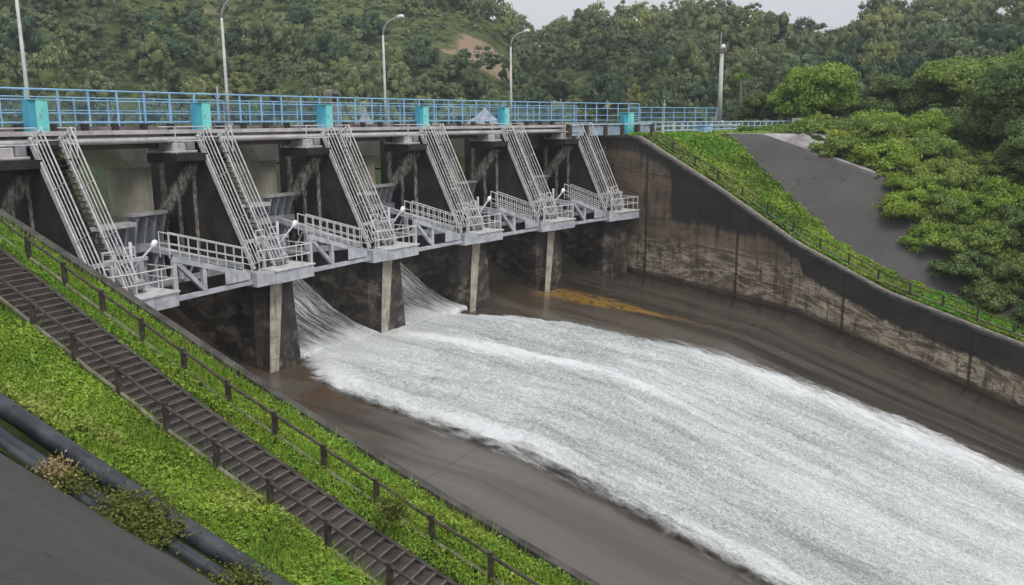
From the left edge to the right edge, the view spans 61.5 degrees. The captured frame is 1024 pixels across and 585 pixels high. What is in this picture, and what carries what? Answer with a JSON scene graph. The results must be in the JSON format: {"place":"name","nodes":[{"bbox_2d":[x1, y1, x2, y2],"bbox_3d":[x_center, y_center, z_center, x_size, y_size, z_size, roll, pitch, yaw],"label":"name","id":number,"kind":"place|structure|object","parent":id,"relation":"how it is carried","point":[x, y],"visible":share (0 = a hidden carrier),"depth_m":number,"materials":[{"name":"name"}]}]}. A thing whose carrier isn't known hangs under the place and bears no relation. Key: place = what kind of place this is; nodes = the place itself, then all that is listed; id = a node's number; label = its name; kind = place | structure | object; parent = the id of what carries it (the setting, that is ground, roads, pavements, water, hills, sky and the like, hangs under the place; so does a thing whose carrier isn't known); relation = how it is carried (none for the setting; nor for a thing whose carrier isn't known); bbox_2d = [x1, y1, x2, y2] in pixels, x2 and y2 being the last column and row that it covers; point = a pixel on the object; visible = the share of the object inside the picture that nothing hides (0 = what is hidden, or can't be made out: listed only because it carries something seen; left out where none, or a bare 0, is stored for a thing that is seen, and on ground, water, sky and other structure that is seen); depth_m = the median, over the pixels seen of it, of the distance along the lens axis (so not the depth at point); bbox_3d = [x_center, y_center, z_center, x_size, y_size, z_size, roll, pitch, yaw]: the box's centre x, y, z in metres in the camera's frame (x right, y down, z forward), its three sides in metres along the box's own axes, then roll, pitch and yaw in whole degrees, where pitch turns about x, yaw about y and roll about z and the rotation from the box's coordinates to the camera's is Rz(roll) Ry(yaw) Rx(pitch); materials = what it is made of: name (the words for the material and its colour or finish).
{"place":"outdoors","nodes":[
{"label":"outdoors","id":0,"kind":"place"},
{"bbox_2d":[0,451,216,584],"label":"concrete slope","id":1,"kind":"structure","parent":0,"point":[50,534],"depth_m":11.54,"materials":[{"name":"concrete"}]},
{"bbox_2d":[26,442,83,488],"bbox_3d":[-9.410,3.570,17.573,1.228,0.818,1.419,-6,13,-27],"label":"weed","id":2,"kind":"object","parent":1,"relation":"on","point":[57,471],"visible":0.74,"depth_m":17.64,"materials":[{"name":"plant"}]},
{"bbox_2d":[66,160,470,225],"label":"reservoir water","id":3,"kind":"structure","parent":0,"point":[99,174],"depth_m":78.15,"materials":[{"name":"green liquid"}]},
{"bbox_2d":[0,214,588,584],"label":"grass bank","id":4,"kind":"structure","parent":0,"point":[19,434],"depth_m":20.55,"materials":[{"name":"green plant"}]},
{"bbox_2d":[41,452,115,500],"bbox_3d":[-9.094,3.764,17.627,1.472,0.683,1.436,8,14,36],"label":"weed","id":5,"kind":"object","parent":4,"relation":"on","point":[74,484],"visible":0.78,"depth_m":17.54,"materials":[{"name":"green plant"}]},
{"bbox_2d":[0,435,191,568],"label":"drain pipe","id":6,"kind":"object","parent":4,"relation":"on","point":[15,451],"visible":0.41,"depth_m":17.82,"materials":[{"name":"black plastic"}]},
{"bbox_2d":[0,425,247,584],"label":"drain pipe","id":7,"kind":"object","parent":4,"relation":"on","point":[193,557],"visible":0.4,"depth_m":17.07,"materials":[{"name":"black plastic"}]},
{"bbox_2d":[74,469,204,537],"bbox_3d":[-7.895,4.185,17.430,3.108,0.861,2.900,-5,12,-21],"label":"weed","id":8,"kind":"object","parent":4,"relation":"on","point":[126,510],"visible":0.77,"depth_m":17.34,"materials":[{"name":"green plant"}]},
{"bbox_2d":[0,392,292,584],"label":"drain pipe","id":9,"kind":"object","parent":4,"relation":"on","point":[52,440],"visible":0.74,"depth_m":18.11,"materials":[{"name":"black plastic"}]},
{"bbox_2d":[116,504,200,556],"bbox_3d":[-7.378,4.642,16.977,2.334,0.667,2.322,-3,12,-14],"label":"weed","id":10,"kind":"object","parent":4,"relation":"on","point":[147,534],"visible":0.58,"depth_m":17.04,"materials":[{"name":"green plant"}]},
{"bbox_2d":[0,298,407,584],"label":"grass","id":11,"kind":"structure","parent":4,"relation":"on","point":[112,433],"depth_m":19.55,"materials":[{"name":"green plant"}]},
{"bbox_2d":[0,247,458,584],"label":"concrete steps","id":12,"kind":"structure","parent":4,"relation":"on","point":[92,333],"depth_m":22.04,"materials":[{"name":"concrete"}]},
{"bbox_2d":[0,277,420,584],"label":"hand fence","id":13,"kind":"object","parent":12,"relation":"on","point":[216,444],"visible":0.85,"depth_m":20.85,"materials":[{"name":"metal"}]},
{"bbox_2d":[194,545,290,584],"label":"weed","id":14,"kind":"object","parent":4,"relation":"on","point":[241,574],"visible":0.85,"depth_m":16.67,"materials":[{"name":"green plant"}]},
{"bbox_2d":[0,218,539,584],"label":"hand fence","id":15,"kind":"object","parent":4,"relation":"on","point":[275,417],"visible":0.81,"depth_m":23.08,"materials":[{"name":"metal"}]},
{"bbox_2d":[368,472,419,526],"bbox_3d":[-2.820,4.815,20.325,1.326,1.163,1.238,-4,12,-18],"label":"weed","id":16,"kind":"object","parent":4,"relation":"on","point":[396,510],"visible":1,"depth_m":20.30,"materials":[{"name":"green plant"}]},
{"bbox_2d":[0,0,1005,157],"bbox_3d":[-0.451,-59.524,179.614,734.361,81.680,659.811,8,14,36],"label":"hills","id":17,"kind":"structure","parent":0,"point":[459,37],"depth_m":188.91,"materials":[{"name":"green plant"}]},
{"bbox_2d":[0,0,1023,134],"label":"forest","id":18,"kind":"object","parent":17,"relation":"on","point":[877,39],"visible":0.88,"depth_m":172.39,"materials":[{"name":"green plant"}]},
{"bbox_2d":[158,248,1023,584],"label":"spillway floor","id":19,"kind":"structure","parent":0,"point":[594,530],"depth_m":49.79,"materials":[{"name":"concrete"}]},
{"bbox_2d":[0,147,108,274],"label":"gate pier","id":20,"kind":"structure","parent":19,"relation":"on","point":[26,197],"depth_m":38.91,"materials":[{"name":"concrete"}]},
{"bbox_2d":[0,127,78,160],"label":"hoist platform","id":21,"kind":"structure","parent":20,"relation":"on","point":[18,151],"depth_m":37.73,"materials":[{"name":"paint"}]},
{"bbox_2d":[90,255,180,310],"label":"gate platform","id":22,"kind":"structure","parent":20,"relation":"attached to","point":[158,298],"depth_m":39.43,"materials":[{"name":"white metal"}]},
{"bbox_2d":[26,127,138,291],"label":"steel stairs","id":23,"kind":"structure","parent":22,"relation":"on","point":[91,213],"depth_m":38.67,"materials":[{"name":"grey metal"}]},
{"bbox_2d":[89,210,242,290],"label":"radial gate","id":24,"kind":"structure","parent":20,"relation":"attached to","point":[138,231],"depth_m":46.62,"materials":[{"name":"metal"}]},
{"bbox_2d":[147,143,300,372],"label":"gate pier","id":25,"kind":"structure","parent":19,"relation":"on","point":[255,327],"depth_m":47.15,"materials":[{"name":"concrete"}]},
{"bbox_2d":[147,126,233,153],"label":"hoist platform","id":26,"kind":"structure","parent":25,"relation":"on","point":[187,145],"depth_m":45.40,"materials":[{"name":"paint"}]},
{"bbox_2d":[237,234,315,287],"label":"gate platform","id":27,"kind":"structure","parent":25,"relation":"attached to","point":[265,275],"depth_m":46.29,"materials":[{"name":"white metal"}]},
{"bbox_2d":[158,231,252,300],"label":"truss walkway","id":28,"kind":"structure","parent":27,"relation":"attached to","point":[234,275],"depth_m":42.12,"materials":[{"name":"white metal"}]},
{"bbox_2d":[195,125,284,270],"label":"steel stairs","id":29,"kind":"structure","parent":27,"relation":"on","point":[231,215],"depth_m":46.28,"materials":[{"name":"grey metal"}]},
{"bbox_2d":[242,192,359,263],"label":"radial gate","id":30,"kind":"structure","parent":25,"relation":"attached to","point":[282,203],"depth_m":54.31,"materials":[{"name":"metal"}]},
{"bbox_2d":[0,208,600,584],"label":"retaining wall","id":31,"kind":"structure","parent":19,"relation":"on","point":[532,549],"depth_m":25.31,"materials":[{"name":"grey concrete"}]},
{"bbox_2d":[278,139,404,332],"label":"gate pier","id":32,"kind":"structure","parent":19,"relation":"on","point":[368,295],"depth_m":54.75,"materials":[{"name":"concrete"}]},
{"bbox_2d":[280,125,350,147],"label":"hoist platform","id":33,"kind":"structure","parent":32,"relation":"on","point":[314,142],"depth_m":53.15,"materials":[{"name":"paint"}]},
{"bbox_2d":[356,218,419,262],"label":"gate platform","id":34,"kind":"structure","parent":32,"relation":"attached to","point":[377,252],"depth_m":53.68,"materials":[{"name":"white metal"}]},
{"bbox_2d":[297,213,368,271],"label":"truss walkway","id":35,"kind":"structure","parent":34,"relation":"attached to","point":[355,252],"depth_m":49.74,"materials":[{"name":"white metal"}]},
{"bbox_2d":[320,124,393,248],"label":"steel stairs","id":36,"kind":"structure","parent":34,"relation":"on","point":[371,214],"depth_m":53.83,"materials":[{"name":"grey metal"}]},
{"bbox_2d":[357,183,453,242],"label":"radial gate","id":37,"kind":"structure","parent":32,"relation":"attached to","point":[384,192],"depth_m":61.87,"materials":[{"name":"white metal"}]},
{"bbox_2d":[380,136,489,311],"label":"gate pier","id":38,"kind":"structure","parent":19,"relation":"on","point":[458,274],"depth_m":62.03,"materials":[{"name":"concrete"}]},
{"bbox_2d":[384,124,443,144],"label":"hoist platform","id":39,"kind":"structure","parent":38,"relation":"on","point":[408,139],"depth_m":60.56,"materials":[{"name":"paint"}]},
{"bbox_2d":[448,207,503,245],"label":"gate platform","id":40,"kind":"structure","parent":38,"relation":"attached to","point":[470,237],"depth_m":60.79,"materials":[{"name":"white metal"}]},
{"bbox_2d":[404,200,461,250],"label":"truss walkway","id":41,"kind":"structure","parent":40,"relation":"on","point":[451,235],"depth_m":57.08,"materials":[{"name":"white metal"}]},
{"bbox_2d":[418,123,481,232],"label":"steel stairs","id":42,"kind":"structure","parent":40,"relation":"on","point":[452,178],"depth_m":61.05,"materials":[{"name":"grey metal"}]},
{"bbox_2d":[451,180,531,228],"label":"radial gate","id":43,"kind":"structure","parent":38,"relation":"attached to","point":[471,184],"depth_m":68.86,"materials":[{"name":"white metal"}]},
{"bbox_2d":[464,134,562,291],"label":"gate pier","id":44,"kind":"structure","parent":19,"relation":"on","point":[531,259],"depth_m":69.06,"materials":[{"name":"concrete"}]},
{"bbox_2d":[526,198,575,231],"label":"gate platform","id":45,"kind":"structure","parent":44,"relation":"attached to","point":[554,224],"depth_m":67.65,"materials":[{"name":"white metal"}]},
{"bbox_2d":[491,191,538,235],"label":"truss walkway","id":46,"kind":"structure","parent":45,"relation":"on","point":[530,223],"depth_m":64.12,"materials":[{"name":"white metal"}]},
{"bbox_2d":[501,123,556,220],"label":"steel stairs","id":47,"kind":"structure","parent":45,"relation":"on","point":[514,159],"depth_m":68.01,"materials":[{"name":"grey metal"}]},
{"bbox_2d":[528,175,599,217],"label":"radial gate","id":48,"kind":"structure","parent":44,"relation":"attached to","point":[565,214],"depth_m":75.43,"materials":[{"name":"white metal"}]},
{"bbox_2d":[538,136,626,276],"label":"gate pier","id":49,"kind":"structure","parent":19,"relation":"on","point":[598,246],"depth_m":75.76,"materials":[{"name":"grey concrete"}]},
{"bbox_2d":[599,191,639,221],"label":"gate platform","id":50,"kind":"structure","parent":49,"relation":"attached to","point":[620,213],"depth_m":74.32,"materials":[{"name":"white metal"}]},
{"bbox_2d":[564,184,606,224],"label":"truss walkway","id":51,"kind":"structure","parent":50,"relation":"on","point":[598,213],"depth_m":70.86,"materials":[{"name":"white metal"}]},
{"bbox_2d":[575,122,622,211],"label":"steel stairs","id":52,"kind":"structure","parent":50,"relation":"on","point":[588,165],"depth_m":74.66,"materials":[{"name":"grey metal"}]},
{"bbox_2d":[292,262,1023,584],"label":"spillway water","id":53,"kind":"structure","parent":19,"relation":"on","point":[778,479],"depth_m":43.72,"materials":[{"name":"white liquid"}]},
{"bbox_2d":[531,135,1023,409],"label":"retaining wall","id":54,"kind":"structure","parent":19,"relation":"on","point":[688,226],"depth_m":68.20,"materials":[{"name":"grey concrete"}]},
{"bbox_2d":[484,0,1015,46],"label":"sky","id":55,"kind":"structure","parent":0,"point":[834,13],"materials":[{"name":"white"}]},
{"bbox_2d":[721,133,839,149],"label":"pavement","id":56,"kind":"structure","parent":0,"point":[802,140],"depth_m":79.51,"materials":[{"name":"grey concrete"}]},
{"bbox_2d":[624,130,1023,342],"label":"grass bank","id":57,"kind":"structure","parent":0,"point":[782,228],"depth_m":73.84,"materials":[{"name":"green plant"}]},
{"bbox_2d":[566,123,653,136],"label":"road barrier","id":58,"kind":"object","parent":57,"relation":"on","point":[604,129],"visible":0.81,"depth_m":77.28,"materials":[{"name":"metal"}]},
{"bbox_2d":[634,121,791,131],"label":"balustrade","id":59,"kind":"object","parent":57,"relation":"on","point":[700,123],"visible":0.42,"depth_m":90.83,"materials":[{"name":"metal"}]},
{"bbox_2d":[648,127,1023,337],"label":"hand fence","id":60,"kind":"object","parent":57,"relation":"on","point":[849,254],"visible":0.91,"depth_m":65.30,"materials":[{"name":"grey metal"}]},
{"bbox_2d":[928,249,1001,282],"bbox_3d":[33.357,-1.869,63.656,4.870,2.828,4.515,-5,12,-22],"label":"bush","id":61,"kind":"object","parent":57,"relation":"on","point":[965,264],"visible":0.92,"depth_m":62.40,"materials":[{"name":"green plant"}]},
{"bbox_2d":[936,219,1016,262],"bbox_3d":[35.096,-3.885,64.798,5.610,3.340,5.027,4,12,20],"label":"bush","id":62,"kind":"object","parent":57,"relation":"on","point":[982,236],"visible":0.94,"depth_m":63.59,"materials":[{"name":"green plant"}]},
{"bbox_2d":[957,276,1023,310],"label":"bush","id":63,"kind":"object","parent":57,"relation":"on","point":[979,292],"visible":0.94,"depth_m":60.43,"materials":[{"name":"green plant"}]},
{"bbox_2d":[977,252,1023,294],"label":"bush","id":64,"kind":"object","parent":57,"relation":"on","point":[1012,270],"visible":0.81,"depth_m":60.39,"materials":[{"name":"green plant"}]},
{"bbox_2d":[636,135,1023,344],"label":"path","id":65,"kind":"structure","parent":0,"point":[759,214],"depth_m":66.09,"materials":[{"name":"grey concrete"}]},
{"bbox_2d":[654,128,1023,176],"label":"bank","id":66,"kind":"structure","parent":0,"point":[817,137],"depth_m":79.11,"materials":[{"name":"green plant"}]},
{"bbox_2d":[629,107,716,128],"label":"fence","id":67,"kind":"object","parent":66,"relation":"on","point":[663,117],"visible":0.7,"depth_m":88.18,"materials":[{"name":"metal"}]},
{"bbox_2d":[716,32,726,128],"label":"utility pole","id":68,"kind":"object","parent":66,"relation":"on","point":[722,50],"visible":0.9,"depth_m":95.71,"materials":[{"name":"concrete"}]},
{"bbox_2d":[733,91,778,124],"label":"broadleaf tree","id":69,"kind":"object","parent":66,"relation":"on","point":[752,108],"visible":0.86,"depth_m":104.40,"materials":[{"name":"green plant"}]},
{"bbox_2d":[782,118,836,133],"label":"bush","id":70,"kind":"object","parent":66,"relation":"on","point":[823,123],"visible":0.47,"depth_m":81.52,"materials":[{"name":"green plant"}]},
{"bbox_2d":[763,60,863,117],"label":"broadleaf tree","id":71,"kind":"object","parent":66,"relation":"on","point":[826,88],"visible":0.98,"depth_m":97.62,"materials":[{"name":"green plant"}]},
{"bbox_2d":[808,135,872,162],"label":"bush","id":72,"kind":"object","parent":66,"relation":"on","point":[831,146],"visible":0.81,"depth_m":75.40,"materials":[{"name":"green plant"}]},
{"bbox_2d":[834,110,903,140],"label":"bush","id":73,"kind":"object","parent":66,"relation":"on","point":[862,125],"visible":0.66,"depth_m":79.08,"materials":[{"name":"green plant"}]},
{"bbox_2d":[841,107,905,124],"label":"bush","id":74,"kind":"object","parent":66,"relation":"on","point":[894,116],"visible":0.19,"depth_m":86.95,"materials":[{"name":"green plant"}]},
{"bbox_2d":[735,121,1023,302],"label":"ground cover","id":75,"kind":"object","parent":66,"relation":"on","point":[977,150],"visible":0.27,"depth_m":77.34,"materials":[{"name":"green plant"}]},
{"bbox_2d":[850,138,922,171],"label":"bush","id":76,"kind":"object","parent":66,"relation":"on","point":[899,151],"visible":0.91,"depth_m":73.51,"materials":[{"name":"green plant"}]},
{"bbox_2d":[849,72,930,115],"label":"broadleaf tree","id":77,"kind":"object","parent":66,"relation":"on","point":[889,93],"visible":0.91,"depth_m":96.36,"materials":[{"name":"green plant"}]},
{"bbox_2d":[871,188,934,218],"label":"bush","id":78,"kind":"object","parent":66,"relation":"on","point":[910,204],"visible":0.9,"depth_m":67.81,"materials":[{"name":"green plant"}]},
{"bbox_2d":[882,174,948,202],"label":"bush","id":79,"kind":"object","parent":66,"relation":"on","point":[928,186],"visible":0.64,"depth_m":69.58,"materials":[{"name":"green plant"}]},
{"bbox_2d":[880,132,971,163],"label":"bush","id":80,"kind":"object","parent":66,"relation":"on","point":[943,146],"visible":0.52,"depth_m":73.88,"materials":[{"name":"green plant"}]},
{"bbox_2d":[897,220,968,252],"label":"bush","id":81,"kind":"object","parent":66,"relation":"on","point":[927,233],"visible":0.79,"depth_m":65.76,"materials":[{"name":"green plant"}]},
{"bbox_2d":[903,109,962,139],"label":"bush","id":82,"kind":"object","parent":66,"relation":"on","point":[937,124],"visible":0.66,"depth_m":78.44,"materials":[{"name":"green plant"}]},
{"bbox_2d":[907,156,985,192],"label":"bush","id":83,"kind":"object","parent":66,"relation":"on","point":[953,174],"visible":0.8,"depth_m":70.22,"materials":[{"name":"green plant"}]},
{"bbox_2d":[909,191,985,228],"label":"bush","id":84,"kind":"object","parent":66,"relation":"on","point":[947,206],"visible":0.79,"depth_m":66.38,"materials":[{"name":"green plant"}]},
{"bbox_2d":[911,54,1003,108],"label":"broadleaf tree","id":85,"kind":"object","parent":66,"relation":"on","point":[945,83],"visible":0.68,"depth_m":92.47,"materials":[{"name":"green plant"}]},
{"bbox_2d":[925,186,1003,220],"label":"bush","id":86,"kind":"object","parent":66,"relation":"on","point":[971,198],"visible":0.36,"depth_m":66.32,"materials":[{"name":"green plant"}]},
{"bbox_2d":[946,150,1023,185],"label":"bush","id":87,"kind":"object","parent":66,"relation":"on","point":[990,165],"visible":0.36,"depth_m":70.84,"materials":[{"name":"green plant"}]},
{"bbox_2d":[952,55,1023,144],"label":"broadleaf tree","id":88,"kind":"object","parent":66,"relation":"on","point":[996,99],"visible":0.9,"depth_m":73.44,"materials":[{"name":"green plant"}]},
{"bbox_2d":[970,175,1023,219],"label":"bush","id":89,"kind":"object","parent":66,"relation":"on","point":[997,190],"visible":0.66,"depth_m":67.58,"materials":[{"name":"green plant"}]},
{"bbox_2d":[989,115,1023,174],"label":"broadleaf tree","id":90,"kind":"object","parent":66,"relation":"on","point":[1011,154],"visible":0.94,"depth_m":69.40,"materials":[{"name":"green plant"}]},
{"bbox_2d":[995,204,1023,248],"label":"bush","id":91,"kind":"object","parent":66,"relation":"on","point":[1011,221],"visible":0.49,"depth_m":63.91,"materials":[{"name":"green plant"}]},
{"bbox_2d":[729,134,1023,321],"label":"concrete slope","id":92,"kind":"structure","parent":0,"point":[837,198],"depth_m":70.66,"materials":[{"name":"concrete"}]},
{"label":"crest floor","id":93,"kind":"structure","parent":0,"visible":0},
{"bbox_2d":[67,148,153,216],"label":"bridge pier","id":94,"kind":"structure","parent":93,"relation":"on","point":[129,181],"depth_m":51.07,"materials":[{"name":"concrete"}]},
{"bbox_2d":[218,144,278,202],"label":"bridge pier","id":95,"kind":"structure","parent":93,"relation":"on","point":[260,161],"depth_m":59.02,"materials":[{"name":"concrete"}]},
{"bbox_2d":[338,141,379,190],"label":"bridge pier","id":96,"kind":"structure","parent":93,"relation":"on","point":[369,151],"depth_m":66.56,"materials":[{"name":"concrete"}]},
{"bbox_2d":[0,121,606,150],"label":"road bridge","id":97,"kind":"structure","parent":96,"relation":"on","point":[117,136],"depth_m":49.57,"materials":[{"name":"concrete"}]},
{"bbox_2d":[15,0,29,98],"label":"street lamp","id":98,"kind":"object","parent":97,"relation":"on","point":[24,69],"visible":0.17,"depth_m":47.27,"materials":[{"name":"grey metal"}]},
{"bbox_2d":[20,99,49,131],"bbox_3d":[-21.446,-7.959,38.778,0.640,1.480,0.950,5,13,27],"label":"control cabinet","id":99,"kind":"object","parent":97,"relation":"on","point":[35,113],"visible":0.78,"depth_m":38.53,"materials":[{"name":"metal"}]},
{"bbox_2d":[189,102,211,128],"bbox_3d":[-16.868,-9.562,46.706,0.640,1.480,0.950,6,13,30],"label":"control cabinet","id":100,"kind":"object","parent":97,"relation":"on","point":[200,113],"visible":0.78,"depth_m":46.44,"materials":[{"name":"metal"}]},
{"bbox_2d":[220,0,232,124],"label":"street lamp","id":101,"kind":"object","parent":97,"relation":"on","point":[225,68],"visible":0.94,"depth_m":58.78,"materials":[{"name":"metal"}]},
{"bbox_2d":[0,95,576,126],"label":"bridge railing","id":102,"kind":"object","parent":97,"relation":"on","point":[274,111],"visible":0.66,"depth_m":60.56,"materials":[{"name":"blue metal"}]},
{"bbox_2d":[0,87,639,126],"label":"bridge railing","id":103,"kind":"object","parent":97,"relation":"on","point":[89,113],"visible":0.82,"depth_m":51.67,"materials":[{"name":"blue metal"}]},
{"bbox_2d":[433,138,464,185],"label":"bridge pier","id":104,"kind":"structure","parent":93,"relation":"on","point":[457,145],"depth_m":73.74,"materials":[{"name":"concrete"}]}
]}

